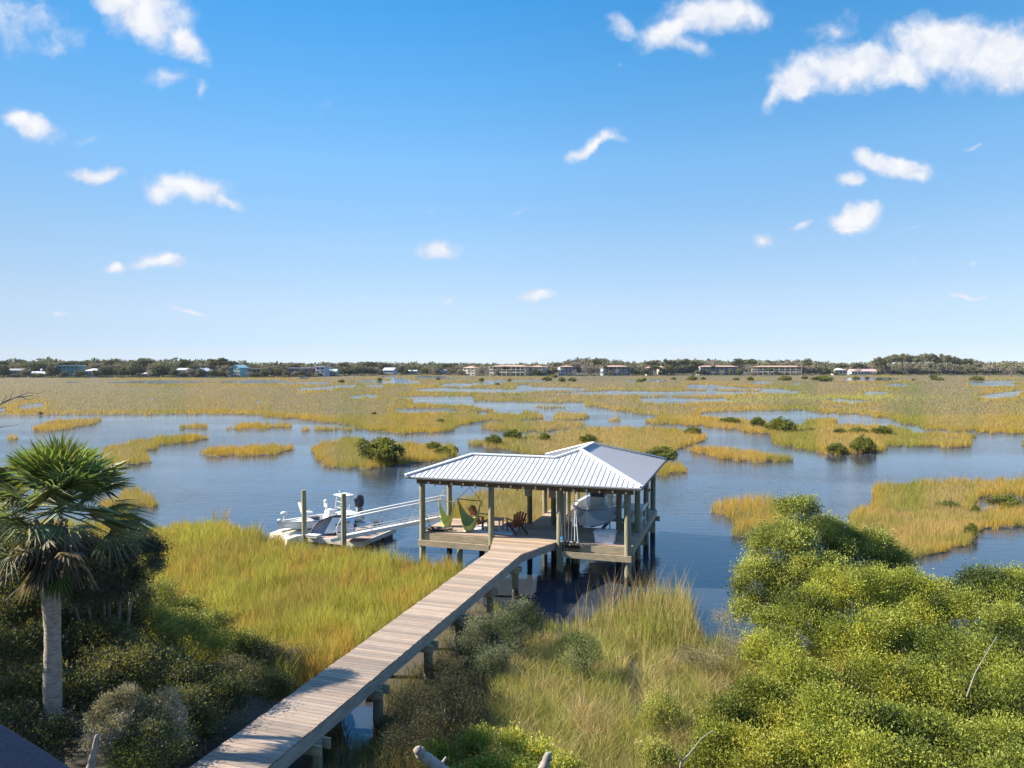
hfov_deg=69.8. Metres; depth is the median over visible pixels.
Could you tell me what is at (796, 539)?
mangrove shrub
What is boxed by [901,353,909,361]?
pine tree
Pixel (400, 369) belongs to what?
oak tree
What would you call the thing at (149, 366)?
oak tree
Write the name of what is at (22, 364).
oak tree
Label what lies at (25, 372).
oak tree
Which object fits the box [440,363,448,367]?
pine tree
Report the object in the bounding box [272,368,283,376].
oak tree
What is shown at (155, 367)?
oak tree
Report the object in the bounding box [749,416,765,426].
mangrove bush
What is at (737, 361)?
pine tree
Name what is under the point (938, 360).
pine tree
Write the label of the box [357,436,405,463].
mangrove bush
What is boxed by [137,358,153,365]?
pine tree
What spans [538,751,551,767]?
driftwood limb
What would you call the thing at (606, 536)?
storage box
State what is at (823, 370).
oak tree
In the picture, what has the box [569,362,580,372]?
oak tree
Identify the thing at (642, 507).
cleaning table
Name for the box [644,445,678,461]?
mangrove bush
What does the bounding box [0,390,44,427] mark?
bare tree
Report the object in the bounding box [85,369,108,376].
house
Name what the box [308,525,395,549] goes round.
floating dock
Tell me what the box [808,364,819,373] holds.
oak tree
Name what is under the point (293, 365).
pine tree
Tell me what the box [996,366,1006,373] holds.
oak tree
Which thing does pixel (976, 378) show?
mangrove bush
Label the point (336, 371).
house
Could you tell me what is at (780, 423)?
mangrove bush
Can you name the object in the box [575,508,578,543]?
fishing rod
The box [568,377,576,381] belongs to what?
mangrove bush
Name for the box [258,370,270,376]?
oak tree
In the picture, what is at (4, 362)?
pine tree
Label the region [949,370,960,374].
oak tree
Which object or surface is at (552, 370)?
oak tree
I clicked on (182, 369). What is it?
house
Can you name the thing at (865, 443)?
mangrove bush
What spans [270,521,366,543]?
drive on float
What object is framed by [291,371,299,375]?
oak tree
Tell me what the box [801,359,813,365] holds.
pine tree
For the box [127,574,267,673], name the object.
wax myrtle
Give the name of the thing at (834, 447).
mangrove bush
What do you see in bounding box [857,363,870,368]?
oak tree
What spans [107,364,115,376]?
oak tree
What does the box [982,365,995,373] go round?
oak tree
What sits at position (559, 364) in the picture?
pine tree
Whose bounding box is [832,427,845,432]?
mangrove bush
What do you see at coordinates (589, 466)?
boathouse
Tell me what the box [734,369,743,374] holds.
oak tree
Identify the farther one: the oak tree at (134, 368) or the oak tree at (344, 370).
the oak tree at (344, 370)
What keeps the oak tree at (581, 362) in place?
on the marsh ground at (228, 732)
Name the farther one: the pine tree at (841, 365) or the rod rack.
the pine tree at (841, 365)
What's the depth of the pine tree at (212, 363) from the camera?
543.02 m
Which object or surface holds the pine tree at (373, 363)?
on the marsh ground at (228, 732)
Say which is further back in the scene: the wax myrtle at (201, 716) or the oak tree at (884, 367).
the oak tree at (884, 367)
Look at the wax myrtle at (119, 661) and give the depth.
16.11 m
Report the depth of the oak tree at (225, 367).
514.50 m
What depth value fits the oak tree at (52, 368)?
508.00 m
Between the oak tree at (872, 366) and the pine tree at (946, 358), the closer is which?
the pine tree at (946, 358)
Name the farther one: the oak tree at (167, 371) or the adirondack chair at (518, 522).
the oak tree at (167, 371)
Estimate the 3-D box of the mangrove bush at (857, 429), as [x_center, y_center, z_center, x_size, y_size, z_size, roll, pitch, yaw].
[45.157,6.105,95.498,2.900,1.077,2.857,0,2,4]
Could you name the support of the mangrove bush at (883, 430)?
on the marsh ground at (228, 732)
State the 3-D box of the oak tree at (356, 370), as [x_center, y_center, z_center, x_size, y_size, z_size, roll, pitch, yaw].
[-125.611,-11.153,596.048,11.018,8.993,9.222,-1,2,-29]
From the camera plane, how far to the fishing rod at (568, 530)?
30.43 m
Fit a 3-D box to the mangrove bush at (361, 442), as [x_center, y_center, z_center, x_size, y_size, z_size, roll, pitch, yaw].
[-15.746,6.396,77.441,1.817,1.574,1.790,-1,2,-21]
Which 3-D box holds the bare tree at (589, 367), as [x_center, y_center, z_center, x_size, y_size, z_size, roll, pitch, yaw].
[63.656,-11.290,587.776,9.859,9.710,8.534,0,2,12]
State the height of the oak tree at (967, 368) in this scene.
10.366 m
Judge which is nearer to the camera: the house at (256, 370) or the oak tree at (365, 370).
the house at (256, 370)
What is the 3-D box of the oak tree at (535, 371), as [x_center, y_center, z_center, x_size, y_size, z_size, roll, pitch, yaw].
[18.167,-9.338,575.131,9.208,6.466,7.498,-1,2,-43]
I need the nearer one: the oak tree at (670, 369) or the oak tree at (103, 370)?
the oak tree at (103, 370)
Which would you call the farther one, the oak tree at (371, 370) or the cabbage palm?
the oak tree at (371, 370)
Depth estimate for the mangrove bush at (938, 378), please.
411.31 m
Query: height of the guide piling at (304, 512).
3.261 m
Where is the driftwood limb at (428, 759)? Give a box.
[413,746,448,767]
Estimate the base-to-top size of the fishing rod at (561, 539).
2.000 m
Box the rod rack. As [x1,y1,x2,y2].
[561,543,580,551]
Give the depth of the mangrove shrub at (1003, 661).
17.03 m
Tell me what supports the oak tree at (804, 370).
on the marsh ground at (228, 732)
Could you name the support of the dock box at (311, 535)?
on the floating dock
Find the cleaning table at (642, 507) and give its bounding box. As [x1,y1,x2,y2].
[631,502,646,529]
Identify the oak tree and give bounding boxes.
[0,364,9,375]
[8,363,19,368]
[19,362,28,368]
[19,368,31,377]
[23,362,38,371]
[32,360,47,370]
[43,363,59,375]
[59,370,68,376]
[72,369,85,376]
[85,362,101,369]
[90,368,100,375]
[98,365,112,375]
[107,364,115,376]
[108,363,121,376]
[114,366,128,375]
[120,365,135,376]
[126,363,144,374]
[131,362,145,372]
[146,362,154,371]
[149,363,162,376]
[155,364,168,375]
[161,366,175,375]
[169,368,177,375]
[172,364,187,369]
[178,371,187,376]
[186,368,196,376]
[193,363,211,369]
[195,369,206,376]
[208,369,215,376]
[215,370,224,376]
[218,364,230,376]
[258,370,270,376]
[261,365,273,374]
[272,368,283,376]
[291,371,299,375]
[299,368,305,375]
[306,365,315,372]
[338,366,350,374]
[351,365,363,373]
[358,365,368,373]
[366,366,376,374]
[396,364,406,373]
[406,365,417,369]
[419,367,431,373]
[432,368,439,373]
[446,365,454,374]
[453,366,462,374]
[456,369,463,374]
[480,365,489,372]
[530,369,540,374]
[546,366,560,374]
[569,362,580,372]
[576,360,586,373]
[581,361,596,373]
[628,366,642,375]
[640,368,647,374]
[661,364,675,374]
[671,364,680,372]
[679,365,687,373]
[683,364,690,372]
[688,364,699,373]
[693,370,701,374]
[702,369,709,374]
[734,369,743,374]
[769,361,778,365]
[779,362,788,365]
[797,366,808,374]
[803,365,814,373]
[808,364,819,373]
[815,366,828,373]
[823,367,836,374]
[845,364,855,372]
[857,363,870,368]
[867,363,880,369]
[877,369,883,374]
[880,364,888,369]
[883,369,891,373]
[890,368,899,374]
[911,368,922,374]
[926,368,935,374]
[933,368,943,373]
[941,369,951,373]
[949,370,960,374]
[962,363,975,373]
[971,366,983,374]
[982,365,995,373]
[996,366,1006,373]
[1006,365,1019,373]
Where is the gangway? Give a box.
[331,495,446,541]
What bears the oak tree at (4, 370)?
on the marsh ground at (228, 732)
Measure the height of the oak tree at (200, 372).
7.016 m
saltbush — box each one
[370,646,511,767]
[444,592,551,687]
[554,625,609,684]
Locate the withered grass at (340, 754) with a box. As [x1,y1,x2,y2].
[308,602,526,767]
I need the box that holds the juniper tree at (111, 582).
[33,525,176,710]
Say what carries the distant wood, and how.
on the marsh ground at (228, 732)
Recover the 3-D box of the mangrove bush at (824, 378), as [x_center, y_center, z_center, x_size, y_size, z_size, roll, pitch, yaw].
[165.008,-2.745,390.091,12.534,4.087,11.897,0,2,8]
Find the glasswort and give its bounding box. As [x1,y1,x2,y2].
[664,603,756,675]
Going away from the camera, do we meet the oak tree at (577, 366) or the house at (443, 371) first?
the oak tree at (577, 366)
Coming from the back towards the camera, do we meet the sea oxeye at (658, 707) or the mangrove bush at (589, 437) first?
the mangrove bush at (589, 437)
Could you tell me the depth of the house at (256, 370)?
525.66 m
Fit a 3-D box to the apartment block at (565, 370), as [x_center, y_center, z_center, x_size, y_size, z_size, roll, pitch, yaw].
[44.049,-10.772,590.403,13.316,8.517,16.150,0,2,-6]
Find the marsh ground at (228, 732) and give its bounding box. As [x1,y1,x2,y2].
[0,372,1023,767]
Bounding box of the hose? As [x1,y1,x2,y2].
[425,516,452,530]
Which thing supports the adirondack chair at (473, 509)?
on the rug
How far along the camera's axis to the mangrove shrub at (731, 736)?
14.36 m
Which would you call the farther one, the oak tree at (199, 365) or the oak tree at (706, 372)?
the oak tree at (706, 372)
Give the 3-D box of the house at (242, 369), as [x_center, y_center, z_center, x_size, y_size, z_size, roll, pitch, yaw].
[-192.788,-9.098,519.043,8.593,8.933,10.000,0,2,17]
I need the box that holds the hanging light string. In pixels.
[434,484,621,496]
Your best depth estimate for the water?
57.00 m
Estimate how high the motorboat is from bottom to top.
2.716 m
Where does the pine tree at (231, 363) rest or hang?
on the marsh ground at (228, 732)
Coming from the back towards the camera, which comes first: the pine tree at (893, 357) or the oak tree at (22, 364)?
the pine tree at (893, 357)
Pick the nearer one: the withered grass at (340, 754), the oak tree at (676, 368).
the withered grass at (340, 754)
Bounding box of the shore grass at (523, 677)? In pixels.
[455,562,1023,767]
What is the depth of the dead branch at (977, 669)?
15.27 m
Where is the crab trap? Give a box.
[371,519,382,525]
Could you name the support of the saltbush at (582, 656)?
on the marsh ground at (228, 732)
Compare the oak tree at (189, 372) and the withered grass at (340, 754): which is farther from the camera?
the oak tree at (189, 372)
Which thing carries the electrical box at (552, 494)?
attached to the boathouse
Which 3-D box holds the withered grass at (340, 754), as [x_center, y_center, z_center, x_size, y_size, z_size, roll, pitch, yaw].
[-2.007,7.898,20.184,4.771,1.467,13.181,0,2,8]
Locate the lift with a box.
[563,492,623,528]
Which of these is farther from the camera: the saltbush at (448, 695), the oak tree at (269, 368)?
the oak tree at (269, 368)
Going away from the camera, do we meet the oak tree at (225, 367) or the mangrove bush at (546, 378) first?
the mangrove bush at (546, 378)
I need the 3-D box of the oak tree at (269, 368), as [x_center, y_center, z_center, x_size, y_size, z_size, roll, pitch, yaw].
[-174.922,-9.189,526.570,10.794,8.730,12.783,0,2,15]
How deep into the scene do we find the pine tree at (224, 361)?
540.80 m
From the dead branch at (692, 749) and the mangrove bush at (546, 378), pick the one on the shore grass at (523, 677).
the dead branch at (692, 749)
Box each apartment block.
[463,366,479,375]
[487,365,530,375]
[529,365,547,375]
[558,365,575,375]
[600,365,630,375]
[698,365,741,374]
[752,366,801,374]
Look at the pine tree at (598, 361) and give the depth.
616.94 m
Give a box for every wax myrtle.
[0,592,122,764]
[35,591,262,738]
[97,677,230,767]
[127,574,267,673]
[157,690,251,767]
[204,627,333,711]
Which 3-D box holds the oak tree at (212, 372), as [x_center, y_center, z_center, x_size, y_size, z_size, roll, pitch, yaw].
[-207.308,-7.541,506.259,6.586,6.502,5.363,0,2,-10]
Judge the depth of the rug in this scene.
32.80 m
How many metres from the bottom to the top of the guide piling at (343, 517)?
3.461 m
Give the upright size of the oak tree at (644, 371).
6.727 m
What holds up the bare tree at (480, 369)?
on the marsh ground at (228, 732)
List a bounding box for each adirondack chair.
[468,505,487,529]
[505,511,527,535]
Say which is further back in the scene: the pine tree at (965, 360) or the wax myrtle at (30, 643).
the pine tree at (965, 360)
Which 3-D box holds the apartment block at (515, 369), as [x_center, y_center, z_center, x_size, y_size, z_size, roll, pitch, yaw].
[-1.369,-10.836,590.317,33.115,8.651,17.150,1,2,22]
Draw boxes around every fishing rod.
[559,508,562,542]
[567,516,568,543]
[573,491,575,544]
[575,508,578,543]
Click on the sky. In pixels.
(502, 182)
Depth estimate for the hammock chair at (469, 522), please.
32.86 m
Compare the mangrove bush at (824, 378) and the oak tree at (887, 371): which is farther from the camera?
the oak tree at (887, 371)
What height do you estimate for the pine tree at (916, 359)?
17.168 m
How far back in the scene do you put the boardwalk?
17.76 m
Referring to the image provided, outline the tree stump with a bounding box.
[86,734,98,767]
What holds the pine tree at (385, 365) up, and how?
on the marsh ground at (228, 732)
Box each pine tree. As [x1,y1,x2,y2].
[0,360,13,376]
[54,361,72,364]
[74,361,90,368]
[103,359,118,365]
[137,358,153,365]
[176,359,192,367]
[207,358,221,369]
[213,357,228,365]
[223,361,236,375]
[288,363,302,367]
[338,362,347,374]
[361,361,371,366]
[368,361,377,366]
[378,362,393,367]
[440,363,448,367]
[551,362,564,366]
[590,358,603,374]
[643,360,660,365]
[729,358,745,368]
[744,359,758,364]
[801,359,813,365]
[835,363,849,367]
[851,363,864,366]
[871,359,880,369]
[887,356,894,369]
[889,354,898,362]
[896,355,903,369]
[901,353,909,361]
[913,356,920,374]
[919,353,926,361]
[921,353,934,374]
[933,357,942,367]
[942,355,951,362]
[949,356,955,369]
[961,358,969,374]
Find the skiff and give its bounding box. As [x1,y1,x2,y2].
[277,490,364,529]
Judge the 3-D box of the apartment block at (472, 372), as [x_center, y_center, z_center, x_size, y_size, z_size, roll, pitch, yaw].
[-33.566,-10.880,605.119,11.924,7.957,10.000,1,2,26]
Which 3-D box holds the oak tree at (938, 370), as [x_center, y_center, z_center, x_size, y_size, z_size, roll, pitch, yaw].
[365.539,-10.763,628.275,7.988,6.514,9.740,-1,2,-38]
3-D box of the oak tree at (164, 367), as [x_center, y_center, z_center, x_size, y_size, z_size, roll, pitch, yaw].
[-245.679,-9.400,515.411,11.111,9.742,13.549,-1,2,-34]
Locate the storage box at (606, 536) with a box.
[593,529,616,543]
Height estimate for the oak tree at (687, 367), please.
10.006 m
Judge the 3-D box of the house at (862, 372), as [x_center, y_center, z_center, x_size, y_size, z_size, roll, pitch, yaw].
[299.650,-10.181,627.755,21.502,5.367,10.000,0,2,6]
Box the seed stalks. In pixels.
[167,519,734,734]
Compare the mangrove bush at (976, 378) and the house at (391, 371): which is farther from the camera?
the house at (391, 371)
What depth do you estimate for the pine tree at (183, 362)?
536.52 m
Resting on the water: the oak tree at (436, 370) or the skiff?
the skiff
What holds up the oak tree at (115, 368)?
on the marsh ground at (228, 732)
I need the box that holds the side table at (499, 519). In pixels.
[487,517,503,531]
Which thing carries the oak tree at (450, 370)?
on the marsh ground at (228, 732)
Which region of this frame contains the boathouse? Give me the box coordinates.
[404,442,666,585]
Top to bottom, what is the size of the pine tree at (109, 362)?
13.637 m
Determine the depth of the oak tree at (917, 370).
622.00 m
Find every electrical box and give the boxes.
[525,489,531,521]
[549,491,555,523]
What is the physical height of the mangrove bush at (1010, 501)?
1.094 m
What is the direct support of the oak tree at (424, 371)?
on the marsh ground at (228, 732)
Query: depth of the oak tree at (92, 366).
534.48 m
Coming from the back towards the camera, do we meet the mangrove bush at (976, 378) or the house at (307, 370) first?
the house at (307, 370)
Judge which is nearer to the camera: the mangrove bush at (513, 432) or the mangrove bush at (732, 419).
the mangrove bush at (513, 432)
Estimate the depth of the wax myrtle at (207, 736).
16.32 m
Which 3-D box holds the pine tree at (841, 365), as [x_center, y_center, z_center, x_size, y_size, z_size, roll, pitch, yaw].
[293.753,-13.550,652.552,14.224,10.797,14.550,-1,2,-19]
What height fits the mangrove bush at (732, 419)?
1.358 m
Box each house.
[7,369,26,376]
[27,369,55,377]
[57,365,85,376]
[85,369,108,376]
[142,372,158,376]
[176,368,191,376]
[194,368,211,376]
[230,365,248,376]
[248,368,262,376]
[288,368,312,376]
[315,366,330,376]
[330,369,338,375]
[383,368,396,374]
[407,370,417,374]
[440,369,450,374]
[657,366,663,374]
[832,368,845,374]
[848,369,876,374]
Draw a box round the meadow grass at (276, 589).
[1,513,468,696]
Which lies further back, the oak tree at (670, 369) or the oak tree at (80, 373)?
the oak tree at (670, 369)
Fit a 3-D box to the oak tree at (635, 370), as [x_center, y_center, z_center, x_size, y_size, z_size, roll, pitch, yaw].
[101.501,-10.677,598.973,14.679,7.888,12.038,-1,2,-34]
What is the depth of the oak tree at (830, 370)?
619.58 m
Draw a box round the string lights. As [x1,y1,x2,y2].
[427,481,626,494]
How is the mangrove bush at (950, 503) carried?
on the marsh ground at (228, 732)
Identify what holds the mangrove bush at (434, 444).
on the marsh ground at (228, 732)
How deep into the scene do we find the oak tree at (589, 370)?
611.25 m
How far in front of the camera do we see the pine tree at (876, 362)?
622.75 m
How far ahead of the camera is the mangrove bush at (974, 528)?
37.98 m
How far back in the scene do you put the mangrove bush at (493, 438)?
80.40 m
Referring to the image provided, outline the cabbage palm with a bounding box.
[0,429,161,763]
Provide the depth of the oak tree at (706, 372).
612.24 m
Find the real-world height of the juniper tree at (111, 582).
4.959 m
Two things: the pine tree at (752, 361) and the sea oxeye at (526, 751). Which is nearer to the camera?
the sea oxeye at (526, 751)
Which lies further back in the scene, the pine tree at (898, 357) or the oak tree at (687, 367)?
the pine tree at (898, 357)
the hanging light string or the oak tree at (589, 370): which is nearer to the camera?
the hanging light string
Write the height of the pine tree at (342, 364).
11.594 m
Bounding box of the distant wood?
[3,356,1023,374]
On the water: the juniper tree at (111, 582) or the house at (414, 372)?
the house at (414, 372)
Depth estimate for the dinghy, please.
37.03 m
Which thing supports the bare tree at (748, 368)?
on the marsh ground at (228, 732)
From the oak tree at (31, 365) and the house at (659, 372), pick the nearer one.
the oak tree at (31, 365)
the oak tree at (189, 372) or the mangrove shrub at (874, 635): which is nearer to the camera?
the mangrove shrub at (874, 635)
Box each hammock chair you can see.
[438,485,454,526]
[457,486,481,531]
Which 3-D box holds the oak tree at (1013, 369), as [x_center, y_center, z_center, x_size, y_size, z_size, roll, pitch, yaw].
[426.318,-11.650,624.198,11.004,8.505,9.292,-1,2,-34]
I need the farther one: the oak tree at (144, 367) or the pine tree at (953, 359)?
the pine tree at (953, 359)
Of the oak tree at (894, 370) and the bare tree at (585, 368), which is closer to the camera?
the bare tree at (585, 368)
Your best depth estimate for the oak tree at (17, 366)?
533.99 m
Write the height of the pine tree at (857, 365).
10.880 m
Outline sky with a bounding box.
[0,0,1023,364]
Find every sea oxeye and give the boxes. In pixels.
[408,716,589,767]
[629,727,688,767]
[630,682,689,734]
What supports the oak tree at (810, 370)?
on the marsh ground at (228, 732)
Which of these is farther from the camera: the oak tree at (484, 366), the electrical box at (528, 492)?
the oak tree at (484, 366)
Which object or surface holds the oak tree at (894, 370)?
on the marsh ground at (228, 732)
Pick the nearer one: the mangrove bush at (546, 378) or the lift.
the lift
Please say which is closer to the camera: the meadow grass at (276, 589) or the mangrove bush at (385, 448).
the meadow grass at (276, 589)
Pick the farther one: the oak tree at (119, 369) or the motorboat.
the oak tree at (119, 369)
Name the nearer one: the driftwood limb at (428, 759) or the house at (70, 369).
the driftwood limb at (428, 759)
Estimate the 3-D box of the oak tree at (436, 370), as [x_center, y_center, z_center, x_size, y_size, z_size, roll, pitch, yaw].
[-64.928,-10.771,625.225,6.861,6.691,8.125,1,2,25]
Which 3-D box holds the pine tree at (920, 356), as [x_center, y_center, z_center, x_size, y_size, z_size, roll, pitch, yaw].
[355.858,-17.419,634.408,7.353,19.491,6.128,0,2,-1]
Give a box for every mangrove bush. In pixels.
[354,437,369,447]
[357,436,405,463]
[425,441,441,449]
[433,446,452,454]
[484,433,502,445]
[502,428,521,438]
[537,432,550,439]
[541,376,551,380]
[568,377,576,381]
[578,434,596,442]
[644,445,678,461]
[684,426,701,433]
[687,375,697,380]
[719,417,739,422]
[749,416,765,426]
[763,416,797,430]
[777,375,791,380]
[809,375,833,380]
[824,442,848,453]
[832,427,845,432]
[846,427,869,432]
[848,434,877,452]
[871,425,893,434]
[930,377,943,380]
[935,500,960,508]
[963,522,977,534]
[968,375,984,380]
[970,503,979,513]
[984,494,1022,508]
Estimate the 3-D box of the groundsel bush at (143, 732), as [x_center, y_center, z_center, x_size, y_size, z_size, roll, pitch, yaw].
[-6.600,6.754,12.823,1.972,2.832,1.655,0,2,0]
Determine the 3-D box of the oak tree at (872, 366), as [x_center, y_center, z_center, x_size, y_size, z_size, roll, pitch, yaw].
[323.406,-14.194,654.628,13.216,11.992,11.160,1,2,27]
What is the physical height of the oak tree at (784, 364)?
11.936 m
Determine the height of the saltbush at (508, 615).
1.896 m
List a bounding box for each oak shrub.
[0,530,72,731]
[7,541,161,710]
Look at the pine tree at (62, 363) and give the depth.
535.28 m
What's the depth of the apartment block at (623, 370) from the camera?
598.86 m
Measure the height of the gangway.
2.208 m
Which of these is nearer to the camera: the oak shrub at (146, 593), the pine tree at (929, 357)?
the oak shrub at (146, 593)
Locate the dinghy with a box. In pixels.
[310,515,356,535]
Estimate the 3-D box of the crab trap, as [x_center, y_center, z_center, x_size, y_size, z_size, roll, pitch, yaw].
[-7.091,7.368,38.489,0.612,0.408,0.612,0,2,-11]
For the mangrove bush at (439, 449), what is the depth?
71.60 m
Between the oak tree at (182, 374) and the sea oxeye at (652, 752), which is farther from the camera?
the oak tree at (182, 374)
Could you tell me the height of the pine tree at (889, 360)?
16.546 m
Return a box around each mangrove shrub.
[676,661,820,767]
[723,488,921,642]
[730,557,963,718]
[748,673,1023,767]
[874,556,1023,728]
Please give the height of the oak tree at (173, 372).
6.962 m
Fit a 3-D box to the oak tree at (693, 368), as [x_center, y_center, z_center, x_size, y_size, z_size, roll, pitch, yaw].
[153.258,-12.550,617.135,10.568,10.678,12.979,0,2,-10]
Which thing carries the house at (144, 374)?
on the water
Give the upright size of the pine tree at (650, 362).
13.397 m
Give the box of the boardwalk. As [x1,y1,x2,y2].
[189,537,555,767]
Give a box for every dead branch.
[679,730,712,767]
[966,636,996,696]
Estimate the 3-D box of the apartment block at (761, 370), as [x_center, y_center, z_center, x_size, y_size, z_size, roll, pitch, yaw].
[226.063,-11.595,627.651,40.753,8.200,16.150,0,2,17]
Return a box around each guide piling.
[301,490,306,542]
[341,493,346,549]
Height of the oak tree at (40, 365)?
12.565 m
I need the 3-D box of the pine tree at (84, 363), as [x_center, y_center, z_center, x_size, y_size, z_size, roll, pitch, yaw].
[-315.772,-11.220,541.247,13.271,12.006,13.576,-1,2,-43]
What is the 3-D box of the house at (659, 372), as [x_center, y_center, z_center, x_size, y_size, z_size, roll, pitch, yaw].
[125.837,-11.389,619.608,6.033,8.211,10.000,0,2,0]
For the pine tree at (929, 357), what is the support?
on the marsh ground at (228, 732)
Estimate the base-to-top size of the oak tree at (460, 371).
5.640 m
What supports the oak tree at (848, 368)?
on the marsh ground at (228, 732)
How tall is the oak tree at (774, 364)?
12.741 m
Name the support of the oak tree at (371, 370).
on the marsh ground at (228, 732)
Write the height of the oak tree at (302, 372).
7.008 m
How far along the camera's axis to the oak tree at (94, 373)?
504.48 m
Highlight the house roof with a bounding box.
[0,724,69,767]
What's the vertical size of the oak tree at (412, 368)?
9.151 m
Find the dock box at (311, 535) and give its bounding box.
[306,533,321,537]
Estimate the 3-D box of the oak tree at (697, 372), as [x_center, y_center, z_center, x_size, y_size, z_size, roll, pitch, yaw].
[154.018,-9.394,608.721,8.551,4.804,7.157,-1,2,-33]
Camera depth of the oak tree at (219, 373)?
507.09 m
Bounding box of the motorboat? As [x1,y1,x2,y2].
[573,493,623,526]
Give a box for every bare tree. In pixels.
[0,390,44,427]
[474,366,485,374]
[581,363,590,374]
[587,364,596,375]
[591,365,603,372]
[741,365,754,374]
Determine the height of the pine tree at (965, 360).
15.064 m
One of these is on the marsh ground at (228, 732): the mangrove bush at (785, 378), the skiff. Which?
the mangrove bush at (785, 378)
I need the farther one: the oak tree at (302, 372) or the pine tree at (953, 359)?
the pine tree at (953, 359)
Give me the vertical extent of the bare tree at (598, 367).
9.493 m
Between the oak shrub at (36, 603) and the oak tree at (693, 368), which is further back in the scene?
the oak tree at (693, 368)
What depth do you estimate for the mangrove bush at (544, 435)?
85.81 m
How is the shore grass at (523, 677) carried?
on the marsh ground at (228, 732)
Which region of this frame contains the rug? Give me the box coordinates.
[463,524,520,534]
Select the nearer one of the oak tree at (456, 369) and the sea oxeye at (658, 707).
the sea oxeye at (658, 707)
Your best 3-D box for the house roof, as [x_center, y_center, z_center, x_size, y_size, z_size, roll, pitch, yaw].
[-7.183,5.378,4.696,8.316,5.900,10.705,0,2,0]
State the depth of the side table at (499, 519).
32.87 m
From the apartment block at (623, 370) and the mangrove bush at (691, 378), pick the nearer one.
the mangrove bush at (691, 378)
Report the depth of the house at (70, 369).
511.21 m
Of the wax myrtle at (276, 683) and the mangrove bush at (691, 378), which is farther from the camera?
the mangrove bush at (691, 378)
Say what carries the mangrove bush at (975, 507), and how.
on the marsh ground at (228, 732)
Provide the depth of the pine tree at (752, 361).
647.83 m
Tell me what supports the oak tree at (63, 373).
on the marsh ground at (228, 732)
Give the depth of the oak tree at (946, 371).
625.57 m
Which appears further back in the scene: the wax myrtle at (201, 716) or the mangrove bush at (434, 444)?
the mangrove bush at (434, 444)
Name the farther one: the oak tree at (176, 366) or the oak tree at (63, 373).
the oak tree at (176, 366)
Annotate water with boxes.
[0,376,1023,750]
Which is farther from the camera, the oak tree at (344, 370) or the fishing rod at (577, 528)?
the oak tree at (344, 370)
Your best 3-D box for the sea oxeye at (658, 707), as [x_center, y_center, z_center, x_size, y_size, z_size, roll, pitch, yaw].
[3.338,7.539,16.653,1.373,1.394,1.398,0,2,0]
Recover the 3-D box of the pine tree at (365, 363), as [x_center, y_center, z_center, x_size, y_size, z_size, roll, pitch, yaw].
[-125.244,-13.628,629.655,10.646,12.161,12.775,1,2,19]
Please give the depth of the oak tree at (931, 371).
630.18 m
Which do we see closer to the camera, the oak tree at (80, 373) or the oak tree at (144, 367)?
the oak tree at (80, 373)
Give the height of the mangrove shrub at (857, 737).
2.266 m
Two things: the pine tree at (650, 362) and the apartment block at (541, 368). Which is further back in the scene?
the pine tree at (650, 362)
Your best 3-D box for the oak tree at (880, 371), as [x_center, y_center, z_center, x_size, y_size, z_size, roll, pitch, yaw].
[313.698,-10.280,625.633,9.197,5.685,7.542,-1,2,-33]
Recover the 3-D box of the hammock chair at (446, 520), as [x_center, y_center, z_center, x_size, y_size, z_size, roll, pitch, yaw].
[-2.998,5.556,33.732,0.506,2.366,0.766,-1,2,-33]
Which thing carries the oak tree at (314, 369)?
on the marsh ground at (228, 732)
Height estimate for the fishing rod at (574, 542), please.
2.450 m
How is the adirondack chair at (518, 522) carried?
on the boathouse
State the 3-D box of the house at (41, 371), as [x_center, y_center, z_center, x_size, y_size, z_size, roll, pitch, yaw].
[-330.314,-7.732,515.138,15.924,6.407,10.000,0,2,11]
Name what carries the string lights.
attached to the boathouse
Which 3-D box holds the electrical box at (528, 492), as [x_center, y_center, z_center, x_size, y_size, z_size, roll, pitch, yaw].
[0.756,5.416,34.168,0.300,2.072,0.170,0,2,18]
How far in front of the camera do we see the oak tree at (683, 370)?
614.85 m
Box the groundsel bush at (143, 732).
[75,681,195,767]

